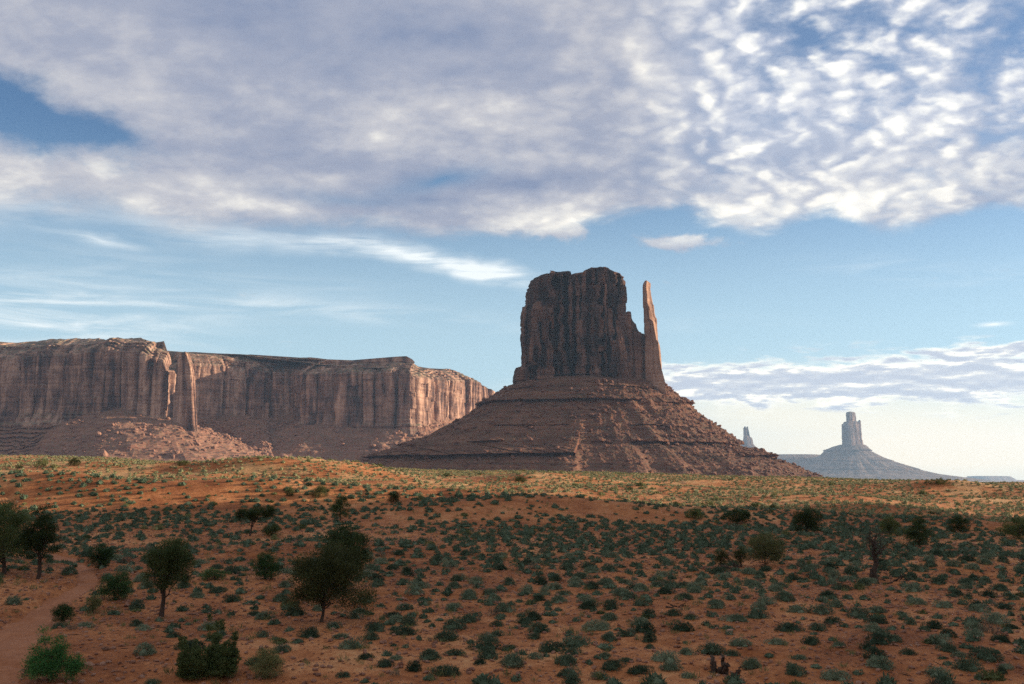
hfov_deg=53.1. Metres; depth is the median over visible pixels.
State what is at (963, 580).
sagebrush
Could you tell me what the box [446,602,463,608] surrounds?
sagebrush
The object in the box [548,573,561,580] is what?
sagebrush
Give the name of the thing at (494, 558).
sagebrush
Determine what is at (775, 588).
sagebrush
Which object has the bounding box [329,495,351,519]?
juniper tree
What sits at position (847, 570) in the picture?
sagebrush
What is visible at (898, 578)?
fallen branch
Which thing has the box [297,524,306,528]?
rabbitbrush
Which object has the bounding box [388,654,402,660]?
sagebrush
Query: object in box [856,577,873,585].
sagebrush
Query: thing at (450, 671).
sagebrush
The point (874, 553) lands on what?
dead tree
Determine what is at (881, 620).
sagebrush
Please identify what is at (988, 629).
dead brush
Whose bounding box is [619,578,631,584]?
sagebrush
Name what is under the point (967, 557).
sagebrush
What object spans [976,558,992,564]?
sagebrush
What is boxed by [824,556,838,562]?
sagebrush
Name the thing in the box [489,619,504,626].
sagebrush
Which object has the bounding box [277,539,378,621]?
juniper tree
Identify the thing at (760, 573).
sagebrush
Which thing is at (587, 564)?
sagebrush
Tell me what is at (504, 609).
sagebrush
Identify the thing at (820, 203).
sky
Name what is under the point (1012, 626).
sagebrush
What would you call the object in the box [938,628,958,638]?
sagebrush
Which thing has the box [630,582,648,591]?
sagebrush
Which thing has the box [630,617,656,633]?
sagebrush
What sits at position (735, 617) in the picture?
sagebrush
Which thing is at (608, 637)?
sagebrush
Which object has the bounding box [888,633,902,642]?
sagebrush
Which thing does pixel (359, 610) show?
sagebrush
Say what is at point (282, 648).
sagebrush
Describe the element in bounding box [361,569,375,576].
sagebrush
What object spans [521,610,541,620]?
sagebrush
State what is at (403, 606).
sagebrush
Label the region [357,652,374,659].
sagebrush
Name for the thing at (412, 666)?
sagebrush
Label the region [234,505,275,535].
juniper tree
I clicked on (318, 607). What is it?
sagebrush
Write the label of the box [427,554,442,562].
sagebrush
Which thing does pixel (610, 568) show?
sagebrush
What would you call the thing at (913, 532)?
juniper tree
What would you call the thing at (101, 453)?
boulder
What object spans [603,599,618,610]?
sagebrush
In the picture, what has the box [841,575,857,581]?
sagebrush
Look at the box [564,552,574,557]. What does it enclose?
sagebrush
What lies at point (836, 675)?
sagebrush
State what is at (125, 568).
sagebrush
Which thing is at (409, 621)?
sagebrush
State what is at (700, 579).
sagebrush
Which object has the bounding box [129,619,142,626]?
sagebrush
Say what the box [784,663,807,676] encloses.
sagebrush
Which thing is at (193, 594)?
sagebrush
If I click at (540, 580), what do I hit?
sagebrush
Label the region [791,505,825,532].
juniper tree
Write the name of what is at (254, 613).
sagebrush
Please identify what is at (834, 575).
sagebrush
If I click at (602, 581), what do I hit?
sagebrush
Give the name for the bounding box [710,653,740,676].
tree stump
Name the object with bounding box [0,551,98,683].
path
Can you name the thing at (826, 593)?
sagebrush
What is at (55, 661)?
shrub
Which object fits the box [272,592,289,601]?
sagebrush
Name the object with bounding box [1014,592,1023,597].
rabbitbrush
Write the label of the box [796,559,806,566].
sagebrush
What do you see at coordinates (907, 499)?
sagebrush scrub
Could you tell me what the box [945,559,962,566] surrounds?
sagebrush
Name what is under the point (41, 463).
juniper bush
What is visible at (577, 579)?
sagebrush
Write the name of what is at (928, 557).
sagebrush
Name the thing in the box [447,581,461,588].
sagebrush
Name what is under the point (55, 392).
mesa
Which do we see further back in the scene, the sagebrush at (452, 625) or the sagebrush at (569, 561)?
the sagebrush at (569, 561)
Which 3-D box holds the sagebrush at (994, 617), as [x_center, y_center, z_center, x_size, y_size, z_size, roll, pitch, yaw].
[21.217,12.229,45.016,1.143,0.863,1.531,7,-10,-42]
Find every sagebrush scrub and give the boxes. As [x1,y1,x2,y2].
[0,454,1023,521]
[0,470,1023,683]
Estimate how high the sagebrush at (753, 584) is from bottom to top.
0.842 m
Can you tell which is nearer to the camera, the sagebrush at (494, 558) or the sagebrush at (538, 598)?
the sagebrush at (538, 598)
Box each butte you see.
[361,267,822,477]
[741,426,758,448]
[796,412,991,480]
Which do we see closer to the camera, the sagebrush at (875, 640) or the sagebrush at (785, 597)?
the sagebrush at (875, 640)
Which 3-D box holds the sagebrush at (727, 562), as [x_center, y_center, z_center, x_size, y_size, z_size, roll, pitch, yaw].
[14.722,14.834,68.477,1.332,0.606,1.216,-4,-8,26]
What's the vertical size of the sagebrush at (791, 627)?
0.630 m
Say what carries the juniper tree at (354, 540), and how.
on the ground at (582, 508)
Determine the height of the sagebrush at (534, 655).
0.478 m
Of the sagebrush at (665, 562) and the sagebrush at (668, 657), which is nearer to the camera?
the sagebrush at (668, 657)
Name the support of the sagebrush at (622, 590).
on the ground at (582, 508)
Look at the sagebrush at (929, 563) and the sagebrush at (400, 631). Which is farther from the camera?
the sagebrush at (929, 563)
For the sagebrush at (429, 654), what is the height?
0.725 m
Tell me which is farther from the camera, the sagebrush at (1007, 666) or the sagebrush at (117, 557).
the sagebrush at (117, 557)
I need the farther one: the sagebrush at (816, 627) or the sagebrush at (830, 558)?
the sagebrush at (830, 558)
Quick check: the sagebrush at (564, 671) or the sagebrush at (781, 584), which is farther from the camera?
the sagebrush at (781, 584)
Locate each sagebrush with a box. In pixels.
[3,595,22,605]
[51,621,68,628]
[61,566,77,574]
[76,621,95,626]
[78,550,91,556]
[106,546,118,552]
[108,554,122,560]
[113,562,136,572]
[128,598,145,610]
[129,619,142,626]
[133,573,146,581]
[133,642,157,655]
[135,624,151,630]
[137,579,154,588]
[144,678,158,683]
[165,631,182,637]
[172,638,206,649]
[174,579,191,588]
[190,591,206,597]
[195,559,209,563]
[197,621,217,630]
[207,586,228,593]
[210,563,224,568]
[222,594,240,602]
[223,565,240,573]
[243,656,260,665]
[246,610,259,616]
[254,609,274,619]
[255,630,268,637]
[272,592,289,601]
[273,643,291,652]
[277,567,293,573]
[278,579,295,587]
[278,605,306,616]
[296,626,320,638]
[312,604,321,611]
[326,621,343,628]
[330,632,348,639]
[335,671,350,678]
[337,636,367,649]
[347,610,363,618]
[352,608,365,613]
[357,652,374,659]
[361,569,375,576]
[362,623,386,631]
[363,630,379,640]
[364,563,380,569]
[364,621,384,627]
[367,573,385,579]
[368,578,385,586]
[373,557,388,564]
[376,657,395,667]
[383,611,400,617]
[385,564,399,569]
[386,625,416,635]
[387,613,405,622]
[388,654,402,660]
[391,548,404,554]
[395,602,413,610]
[400,614,418,625]
[401,566,414,576]
[404,586,424,594]
[405,660,422,671]
[406,579,430,588]
[418,648,443,661]
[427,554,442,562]
[428,664,461,676]
[433,629,460,641]
[439,558,458,566]
[440,617,469,630]
[442,648,465,655]
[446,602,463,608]
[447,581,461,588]
[450,573,468,580]
[459,589,477,599]
[460,548,473,555]
[460,611,480,623]
[466,638,503,650]
[469,576,484,584]
[473,658,486,665]
[477,644,497,660]
[478,630,500,641]
[482,588,497,594]
[484,592,502,601]
[489,555,504,561]
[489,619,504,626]
[491,562,507,569]
[491,630,504,636]
[492,552,507,557]
[493,601,515,612]
[499,652,524,668]
[502,576,514,585]
[504,644,516,649]
[514,616,532,624]
[518,584,532,593]
[519,558,535,564]
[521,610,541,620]
[525,599,538,604]
[526,631,540,639]
[527,622,550,632]
[528,652,543,659]
[531,558,542,563]
[532,574,547,584]
[533,594,545,600]
[537,639,565,652]
[538,585,551,595]
[545,581,562,590]
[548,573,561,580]
[551,594,567,603]
[553,654,577,665]
[555,589,572,595]
[556,665,581,676]
[559,562,576,569]
[560,559,575,563]
[560,633,593,647]
[560,645,583,654]
[561,672,582,683]
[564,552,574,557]
[567,576,582,583]
[567,581,581,587]
[571,572,593,578]
[576,594,594,602]
[577,599,599,609]
[578,561,595,568]
[580,618,611,630]
[582,566,600,572]
[584,580,599,589]
[589,671,608,680]
[597,578,615,585]
[599,652,611,659]
[600,632,617,641]
[600,658,626,670]
[601,563,617,571]
[601,612,618,620]
[602,549,620,557]
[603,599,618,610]
[611,587,628,595]
[616,627,636,636]
[618,591,637,600]
[618,657,632,662]
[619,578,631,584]
[625,664,654,674]
[627,583,647,589]
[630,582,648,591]
[630,616,650,626]
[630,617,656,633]
[633,598,652,605]
[641,608,656,617]
[641,630,656,642]
[644,643,654,648]
[649,649,680,662]
[650,581,662,587]
[654,569,670,576]
[657,587,675,594]
[658,662,683,671]
[659,578,677,583]
[660,558,674,565]
[665,608,682,616]
[667,619,694,631]
[673,592,693,599]
[676,582,688,588]
[678,647,696,655]
[680,671,695,678]
[682,613,699,619]
[685,581,705,589]
[688,586,701,592]
[694,575,710,582]
[694,642,725,654]
[706,600,725,608]
[708,566,723,574]
[708,599,723,604]
[714,572,734,577]
[718,566,729,571]
[718,613,748,622]
[721,593,736,599]
[723,648,740,656]
[724,560,739,565]
[728,637,753,647]
[738,578,756,585]
[739,656,762,668]
[740,567,756,574]
[745,608,770,618]
[748,580,764,588]
[750,601,766,609]
[752,570,766,579]
[756,595,776,604]
[757,565,772,571]
[763,638,787,645]
[767,584,783,591]
[769,582,787,586]
[774,590,795,601]
[774,621,807,631]
[784,574,800,580]
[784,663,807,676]
[786,604,808,612]
[790,654,807,659]
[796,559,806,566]
[800,635,820,645]
[806,563,821,568]
[808,603,835,614]
[808,622,827,631]
[817,590,839,597]
[819,667,853,681]
[822,566,838,572]
[822,615,841,624]
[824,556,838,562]
[824,562,838,568]
[825,570,840,578]
[826,577,838,584]
[828,599,843,607]
[830,583,852,590]
[832,641,845,647]
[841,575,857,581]
[843,565,856,574]
[846,606,870,618]
[848,555,862,561]
[849,560,862,566]
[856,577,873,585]
[858,642,875,649]
[861,646,887,658]
[862,622,879,631]
[863,615,889,623]
[864,631,893,645]
[865,577,878,583]
[865,655,894,670]
[866,605,887,612]
[872,627,890,637]
[878,561,891,570]
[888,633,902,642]
[889,569,905,577]
[897,612,911,620]
[899,552,909,557]
[899,647,915,655]
[900,581,923,591]
[902,617,917,625]
[903,573,917,579]
[906,596,927,604]
[909,562,929,571]
[917,625,931,631]
[920,554,936,560]
[920,619,945,629]
[922,665,953,677]
[924,559,936,567]
[924,633,955,644]
[929,575,946,584]
[932,549,943,555]
[932,599,952,608]
[935,643,959,652]
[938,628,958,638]
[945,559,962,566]
[945,568,960,573]
[948,588,963,595]
[950,651,967,657]
[951,656,983,672]
[956,554,976,560]
[957,577,975,584]
[958,581,978,588]
[961,628,984,636]
[962,620,987,631]
[964,562,980,569]
[964,599,984,608]
[966,574,979,580]
[967,603,989,612]
[967,644,1005,662]
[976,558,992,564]
[977,554,995,559]
[977,589,998,598]
[978,577,992,583]
[979,610,1011,624]
[983,551,1000,556]
[988,583,1008,591]
[988,633,1010,643]
[994,601,1013,609]
[995,665,1007,674]
[997,555,1009,563]
[999,663,1014,670]
[1002,623,1020,629]
[1003,593,1020,599]
[1013,565,1023,571]
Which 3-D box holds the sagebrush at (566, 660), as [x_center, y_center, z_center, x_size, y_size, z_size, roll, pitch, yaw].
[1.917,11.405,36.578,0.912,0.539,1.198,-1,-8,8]
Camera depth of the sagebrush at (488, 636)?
40.75 m
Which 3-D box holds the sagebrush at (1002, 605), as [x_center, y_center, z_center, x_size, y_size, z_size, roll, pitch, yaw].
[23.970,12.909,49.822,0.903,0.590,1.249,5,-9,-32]
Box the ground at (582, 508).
[0,455,1023,683]
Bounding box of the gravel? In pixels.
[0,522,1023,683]
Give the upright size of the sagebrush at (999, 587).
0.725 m
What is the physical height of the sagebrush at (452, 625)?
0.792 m
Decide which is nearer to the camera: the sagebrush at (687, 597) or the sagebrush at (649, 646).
the sagebrush at (649, 646)
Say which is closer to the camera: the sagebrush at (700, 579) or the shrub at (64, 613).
the shrub at (64, 613)
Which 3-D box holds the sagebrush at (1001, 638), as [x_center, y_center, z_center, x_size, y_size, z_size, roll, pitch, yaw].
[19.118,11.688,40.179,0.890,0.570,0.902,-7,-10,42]
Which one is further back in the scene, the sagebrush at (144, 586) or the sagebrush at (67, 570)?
the sagebrush at (67, 570)
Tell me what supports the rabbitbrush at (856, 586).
on the ground at (582, 508)
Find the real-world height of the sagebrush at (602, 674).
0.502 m
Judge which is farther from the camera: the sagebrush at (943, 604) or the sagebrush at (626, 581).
the sagebrush at (626, 581)
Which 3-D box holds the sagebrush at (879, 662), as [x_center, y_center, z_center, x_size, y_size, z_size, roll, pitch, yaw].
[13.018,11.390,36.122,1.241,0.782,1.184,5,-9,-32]
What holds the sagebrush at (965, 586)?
on the ground at (582, 508)
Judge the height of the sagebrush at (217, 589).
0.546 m
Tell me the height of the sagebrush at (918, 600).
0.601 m
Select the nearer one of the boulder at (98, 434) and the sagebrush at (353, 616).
the sagebrush at (353, 616)
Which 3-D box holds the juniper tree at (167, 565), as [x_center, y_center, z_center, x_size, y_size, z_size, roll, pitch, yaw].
[-15.730,10.746,46.574,2.822,3.820,2.652,0,-7,0]
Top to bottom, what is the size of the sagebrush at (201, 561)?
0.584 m
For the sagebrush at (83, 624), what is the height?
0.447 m
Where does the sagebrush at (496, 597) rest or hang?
on the ground at (582, 508)
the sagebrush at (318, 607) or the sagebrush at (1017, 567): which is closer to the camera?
the sagebrush at (318, 607)
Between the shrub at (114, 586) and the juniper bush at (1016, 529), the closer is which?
the shrub at (114, 586)
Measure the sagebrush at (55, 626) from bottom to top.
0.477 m
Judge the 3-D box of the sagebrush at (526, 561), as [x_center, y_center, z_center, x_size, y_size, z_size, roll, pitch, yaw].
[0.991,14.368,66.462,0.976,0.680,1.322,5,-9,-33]
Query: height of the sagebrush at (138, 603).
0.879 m
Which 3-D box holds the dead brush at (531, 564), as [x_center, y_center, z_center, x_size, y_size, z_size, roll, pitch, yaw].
[1.238,13.875,63.614,0.746,0.669,0.840,1,-8,-10]
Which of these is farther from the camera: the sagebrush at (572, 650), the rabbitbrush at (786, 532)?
the rabbitbrush at (786, 532)
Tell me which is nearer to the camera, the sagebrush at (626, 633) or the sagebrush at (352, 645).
the sagebrush at (352, 645)
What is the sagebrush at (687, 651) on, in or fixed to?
on the ground at (582, 508)
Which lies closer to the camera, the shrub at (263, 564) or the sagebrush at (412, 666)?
the sagebrush at (412, 666)
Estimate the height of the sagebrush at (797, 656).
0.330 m
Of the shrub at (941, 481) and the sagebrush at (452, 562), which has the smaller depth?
the sagebrush at (452, 562)
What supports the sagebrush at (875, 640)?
on the ground at (582, 508)
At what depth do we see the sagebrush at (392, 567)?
63.24 m
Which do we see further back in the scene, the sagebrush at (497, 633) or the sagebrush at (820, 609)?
the sagebrush at (820, 609)
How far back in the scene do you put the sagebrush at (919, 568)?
63.57 m
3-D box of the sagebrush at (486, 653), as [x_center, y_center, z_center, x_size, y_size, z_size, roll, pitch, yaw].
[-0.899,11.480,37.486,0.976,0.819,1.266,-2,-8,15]
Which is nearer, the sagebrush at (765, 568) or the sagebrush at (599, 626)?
the sagebrush at (599, 626)
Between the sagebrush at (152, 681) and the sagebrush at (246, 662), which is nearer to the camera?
the sagebrush at (152, 681)
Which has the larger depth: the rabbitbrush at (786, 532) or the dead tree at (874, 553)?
the rabbitbrush at (786, 532)
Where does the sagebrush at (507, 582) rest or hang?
on the ground at (582, 508)
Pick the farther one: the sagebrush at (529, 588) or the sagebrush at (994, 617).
the sagebrush at (529, 588)
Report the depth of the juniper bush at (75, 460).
163.52 m
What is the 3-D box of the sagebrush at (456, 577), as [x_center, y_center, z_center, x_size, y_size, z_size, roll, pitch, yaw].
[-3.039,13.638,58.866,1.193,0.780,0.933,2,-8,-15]
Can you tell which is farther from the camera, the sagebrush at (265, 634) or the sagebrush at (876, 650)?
the sagebrush at (265, 634)
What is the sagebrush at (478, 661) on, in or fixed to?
on the ground at (582, 508)
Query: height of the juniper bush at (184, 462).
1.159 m
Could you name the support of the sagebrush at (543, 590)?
on the ground at (582, 508)
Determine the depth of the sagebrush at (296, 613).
46.93 m
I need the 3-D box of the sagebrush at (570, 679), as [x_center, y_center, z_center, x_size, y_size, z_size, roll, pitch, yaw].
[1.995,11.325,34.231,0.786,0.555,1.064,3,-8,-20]
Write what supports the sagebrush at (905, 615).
on the ground at (582, 508)
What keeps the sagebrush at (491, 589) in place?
on the ground at (582, 508)
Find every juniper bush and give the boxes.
[33,458,48,467]
[66,457,80,465]
[174,460,190,465]
[175,613,241,679]
[309,484,328,497]
[386,491,401,501]
[684,506,705,518]
[721,508,752,523]
[878,515,901,535]
[947,513,971,532]
[995,515,1023,539]
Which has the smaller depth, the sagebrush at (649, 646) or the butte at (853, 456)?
the sagebrush at (649, 646)
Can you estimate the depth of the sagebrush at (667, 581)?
58.39 m
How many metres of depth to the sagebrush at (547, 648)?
38.84 m
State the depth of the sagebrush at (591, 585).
55.14 m
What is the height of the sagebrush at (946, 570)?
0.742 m
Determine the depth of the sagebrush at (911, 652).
37.82 m
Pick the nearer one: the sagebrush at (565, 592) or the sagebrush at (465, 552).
the sagebrush at (565, 592)
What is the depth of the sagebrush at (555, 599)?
50.46 m
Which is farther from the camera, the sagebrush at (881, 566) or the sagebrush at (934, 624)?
the sagebrush at (881, 566)
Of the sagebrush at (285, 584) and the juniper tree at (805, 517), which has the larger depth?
the juniper tree at (805, 517)
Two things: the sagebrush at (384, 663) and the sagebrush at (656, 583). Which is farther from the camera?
the sagebrush at (656, 583)
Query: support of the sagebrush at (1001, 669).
on the ground at (582, 508)
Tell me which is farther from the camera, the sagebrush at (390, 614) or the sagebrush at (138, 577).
the sagebrush at (138, 577)
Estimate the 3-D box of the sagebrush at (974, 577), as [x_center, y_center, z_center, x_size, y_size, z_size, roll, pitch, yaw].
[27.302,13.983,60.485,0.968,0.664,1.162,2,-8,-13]
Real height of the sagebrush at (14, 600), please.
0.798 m
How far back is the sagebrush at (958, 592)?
54.58 m
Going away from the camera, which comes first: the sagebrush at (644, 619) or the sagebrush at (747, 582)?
the sagebrush at (644, 619)
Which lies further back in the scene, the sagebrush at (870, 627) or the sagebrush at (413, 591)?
the sagebrush at (413, 591)
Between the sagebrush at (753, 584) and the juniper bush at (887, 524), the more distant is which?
the juniper bush at (887, 524)
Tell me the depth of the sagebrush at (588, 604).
48.68 m
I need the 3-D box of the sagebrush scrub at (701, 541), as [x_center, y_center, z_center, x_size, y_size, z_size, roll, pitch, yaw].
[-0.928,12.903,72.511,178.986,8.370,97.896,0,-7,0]
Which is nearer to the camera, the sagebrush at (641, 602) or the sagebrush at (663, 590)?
the sagebrush at (641, 602)
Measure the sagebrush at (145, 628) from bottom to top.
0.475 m
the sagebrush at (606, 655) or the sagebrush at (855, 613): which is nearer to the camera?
the sagebrush at (606, 655)
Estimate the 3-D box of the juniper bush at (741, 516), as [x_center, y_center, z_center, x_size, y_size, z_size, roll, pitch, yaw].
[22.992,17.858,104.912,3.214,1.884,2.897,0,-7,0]
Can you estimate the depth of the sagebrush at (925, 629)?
42.67 m
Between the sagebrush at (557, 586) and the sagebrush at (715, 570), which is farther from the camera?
the sagebrush at (715, 570)
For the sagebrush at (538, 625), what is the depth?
42.78 m
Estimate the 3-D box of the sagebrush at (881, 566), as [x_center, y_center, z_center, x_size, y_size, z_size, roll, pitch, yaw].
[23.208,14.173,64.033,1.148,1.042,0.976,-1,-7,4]
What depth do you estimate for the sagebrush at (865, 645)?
38.76 m
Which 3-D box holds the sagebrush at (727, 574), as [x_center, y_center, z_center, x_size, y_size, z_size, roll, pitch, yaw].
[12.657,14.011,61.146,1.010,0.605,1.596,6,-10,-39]
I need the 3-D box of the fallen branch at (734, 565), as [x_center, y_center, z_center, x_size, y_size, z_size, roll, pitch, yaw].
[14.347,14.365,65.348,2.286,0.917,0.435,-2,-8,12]
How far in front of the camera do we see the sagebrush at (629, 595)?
50.79 m
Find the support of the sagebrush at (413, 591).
on the ground at (582, 508)
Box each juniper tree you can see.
[0,499,35,574]
[12,503,63,578]
[139,537,198,617]
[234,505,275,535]
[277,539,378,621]
[320,520,373,590]
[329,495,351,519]
[744,530,786,565]
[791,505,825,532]
[902,515,937,546]
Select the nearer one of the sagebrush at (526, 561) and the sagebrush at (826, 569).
the sagebrush at (826, 569)
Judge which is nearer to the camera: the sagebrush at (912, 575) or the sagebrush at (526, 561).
the sagebrush at (912, 575)
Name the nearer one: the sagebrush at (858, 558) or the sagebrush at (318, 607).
the sagebrush at (318, 607)
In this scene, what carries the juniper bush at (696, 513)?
on the ground at (582, 508)
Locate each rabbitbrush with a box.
[151,523,164,529]
[272,637,288,643]
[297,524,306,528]
[635,481,647,485]
[780,530,790,536]
[852,582,864,589]
[916,609,927,613]
[974,669,1006,680]
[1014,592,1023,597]
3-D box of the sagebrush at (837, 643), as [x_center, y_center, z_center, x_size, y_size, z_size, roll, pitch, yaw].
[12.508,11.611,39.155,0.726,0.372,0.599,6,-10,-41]
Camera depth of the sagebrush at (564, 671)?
35.15 m
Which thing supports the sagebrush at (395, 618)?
on the ground at (582, 508)
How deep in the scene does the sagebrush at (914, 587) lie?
55.46 m
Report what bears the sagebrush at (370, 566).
on the ground at (582, 508)
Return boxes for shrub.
[17,624,86,681]
[50,602,77,621]
[83,594,103,612]
[86,542,115,567]
[95,570,134,600]
[198,567,229,580]
[207,646,238,677]
[244,646,286,678]
[249,550,281,578]
[260,523,281,535]
[284,485,294,495]
[513,475,524,482]
[712,547,729,564]
[730,546,750,566]
[925,477,950,484]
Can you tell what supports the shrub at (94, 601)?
on the ground at (582, 508)
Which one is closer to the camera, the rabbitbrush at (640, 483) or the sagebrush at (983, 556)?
the sagebrush at (983, 556)
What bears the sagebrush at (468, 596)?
on the ground at (582, 508)
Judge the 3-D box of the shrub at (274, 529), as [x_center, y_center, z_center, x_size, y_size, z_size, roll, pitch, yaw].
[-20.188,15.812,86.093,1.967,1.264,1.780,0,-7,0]
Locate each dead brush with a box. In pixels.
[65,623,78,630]
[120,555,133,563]
[389,669,399,676]
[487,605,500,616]
[527,560,536,568]
[928,678,942,683]
[977,619,1003,633]
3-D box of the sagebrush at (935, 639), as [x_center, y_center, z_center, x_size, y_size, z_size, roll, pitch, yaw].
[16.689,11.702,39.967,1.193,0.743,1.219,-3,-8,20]
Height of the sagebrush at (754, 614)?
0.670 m
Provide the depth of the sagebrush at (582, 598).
50.38 m
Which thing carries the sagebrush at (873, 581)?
on the ground at (582, 508)
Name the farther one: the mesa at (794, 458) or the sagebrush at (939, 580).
the mesa at (794, 458)
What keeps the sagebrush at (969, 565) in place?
on the ground at (582, 508)
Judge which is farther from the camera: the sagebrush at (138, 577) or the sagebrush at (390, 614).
the sagebrush at (138, 577)
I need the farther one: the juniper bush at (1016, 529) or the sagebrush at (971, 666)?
the juniper bush at (1016, 529)
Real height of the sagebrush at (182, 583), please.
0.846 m
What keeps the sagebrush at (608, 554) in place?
on the ground at (582, 508)
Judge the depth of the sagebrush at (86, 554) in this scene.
70.04 m
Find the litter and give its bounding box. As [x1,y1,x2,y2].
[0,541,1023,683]
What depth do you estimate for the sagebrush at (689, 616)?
45.12 m
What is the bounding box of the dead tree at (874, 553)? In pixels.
[860,520,897,580]
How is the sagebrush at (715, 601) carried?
on the ground at (582, 508)
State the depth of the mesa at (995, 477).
15874.65 m
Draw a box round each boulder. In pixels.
[94,431,101,436]
[98,450,107,456]
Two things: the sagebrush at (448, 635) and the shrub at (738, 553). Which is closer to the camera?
the sagebrush at (448, 635)
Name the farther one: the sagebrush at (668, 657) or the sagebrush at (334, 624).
the sagebrush at (334, 624)
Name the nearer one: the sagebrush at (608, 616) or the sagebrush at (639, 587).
the sagebrush at (608, 616)
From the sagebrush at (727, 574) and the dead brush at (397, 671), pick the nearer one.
the dead brush at (397, 671)
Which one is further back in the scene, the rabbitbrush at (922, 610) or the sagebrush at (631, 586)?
the sagebrush at (631, 586)
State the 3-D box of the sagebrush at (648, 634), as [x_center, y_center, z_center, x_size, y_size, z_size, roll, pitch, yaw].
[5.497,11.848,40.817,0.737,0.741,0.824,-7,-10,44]
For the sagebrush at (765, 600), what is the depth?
49.00 m
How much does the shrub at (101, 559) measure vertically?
1.741 m
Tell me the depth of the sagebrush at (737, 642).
39.45 m
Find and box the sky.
[0,0,1023,479]
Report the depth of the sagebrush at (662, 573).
61.48 m
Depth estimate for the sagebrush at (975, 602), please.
49.96 m
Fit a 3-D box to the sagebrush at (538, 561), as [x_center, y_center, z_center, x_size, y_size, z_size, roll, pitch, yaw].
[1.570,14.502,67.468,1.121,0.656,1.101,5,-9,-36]
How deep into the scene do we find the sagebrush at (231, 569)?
58.93 m
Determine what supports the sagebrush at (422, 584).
on the ground at (582, 508)
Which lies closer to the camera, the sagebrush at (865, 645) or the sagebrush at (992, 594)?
the sagebrush at (865, 645)
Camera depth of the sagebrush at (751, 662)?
36.55 m
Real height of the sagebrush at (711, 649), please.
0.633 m
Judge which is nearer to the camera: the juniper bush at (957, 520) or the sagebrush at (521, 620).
the sagebrush at (521, 620)
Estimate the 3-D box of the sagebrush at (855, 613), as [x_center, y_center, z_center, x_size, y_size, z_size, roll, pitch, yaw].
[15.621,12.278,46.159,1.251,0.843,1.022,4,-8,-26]
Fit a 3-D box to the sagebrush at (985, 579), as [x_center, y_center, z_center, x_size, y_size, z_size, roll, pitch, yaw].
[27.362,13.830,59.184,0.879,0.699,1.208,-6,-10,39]
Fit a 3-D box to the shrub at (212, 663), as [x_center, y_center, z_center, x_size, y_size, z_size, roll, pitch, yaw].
[-9.929,11.005,35.097,1.205,1.185,1.047,-4,-9,29]
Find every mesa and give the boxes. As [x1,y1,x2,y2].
[0,337,494,461]
[777,454,819,463]
[967,476,1015,479]
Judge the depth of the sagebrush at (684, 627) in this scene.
42.78 m
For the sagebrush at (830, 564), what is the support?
on the ground at (582, 508)
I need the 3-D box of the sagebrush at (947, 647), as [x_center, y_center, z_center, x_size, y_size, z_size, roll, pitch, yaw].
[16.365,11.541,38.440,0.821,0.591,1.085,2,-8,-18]
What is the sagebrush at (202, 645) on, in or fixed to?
on the ground at (582, 508)
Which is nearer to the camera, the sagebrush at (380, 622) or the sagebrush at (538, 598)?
the sagebrush at (380, 622)
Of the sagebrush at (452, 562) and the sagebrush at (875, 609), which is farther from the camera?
the sagebrush at (452, 562)
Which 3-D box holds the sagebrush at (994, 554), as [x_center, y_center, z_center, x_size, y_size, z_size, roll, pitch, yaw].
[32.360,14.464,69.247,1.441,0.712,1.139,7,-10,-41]
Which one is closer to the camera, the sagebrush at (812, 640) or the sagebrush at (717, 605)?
the sagebrush at (812, 640)
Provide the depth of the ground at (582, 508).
54.78 m
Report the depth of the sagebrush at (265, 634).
41.65 m
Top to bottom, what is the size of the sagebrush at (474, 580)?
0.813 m
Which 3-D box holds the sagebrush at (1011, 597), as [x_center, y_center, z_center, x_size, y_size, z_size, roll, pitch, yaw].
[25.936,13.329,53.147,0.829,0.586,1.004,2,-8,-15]
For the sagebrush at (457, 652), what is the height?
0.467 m
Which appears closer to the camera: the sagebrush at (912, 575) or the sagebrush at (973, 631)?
the sagebrush at (973, 631)
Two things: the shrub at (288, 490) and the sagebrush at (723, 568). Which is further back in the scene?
the shrub at (288, 490)
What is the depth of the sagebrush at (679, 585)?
56.06 m
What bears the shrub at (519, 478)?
on the ground at (582, 508)
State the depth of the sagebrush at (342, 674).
34.90 m
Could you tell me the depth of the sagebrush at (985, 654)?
36.82 m
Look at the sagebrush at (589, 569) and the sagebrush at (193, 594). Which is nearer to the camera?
the sagebrush at (193, 594)
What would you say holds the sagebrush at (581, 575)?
on the ground at (582, 508)
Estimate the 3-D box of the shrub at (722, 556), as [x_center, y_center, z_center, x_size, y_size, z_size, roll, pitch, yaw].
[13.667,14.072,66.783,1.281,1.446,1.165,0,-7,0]
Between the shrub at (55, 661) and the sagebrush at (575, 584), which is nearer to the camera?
the shrub at (55, 661)
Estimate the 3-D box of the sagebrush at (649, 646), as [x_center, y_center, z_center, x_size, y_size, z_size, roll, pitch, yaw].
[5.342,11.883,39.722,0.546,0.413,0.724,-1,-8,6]
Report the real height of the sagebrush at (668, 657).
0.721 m
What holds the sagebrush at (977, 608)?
on the ground at (582, 508)
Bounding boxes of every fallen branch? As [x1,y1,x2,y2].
[666,601,685,607]
[719,561,754,568]
[874,575,910,583]

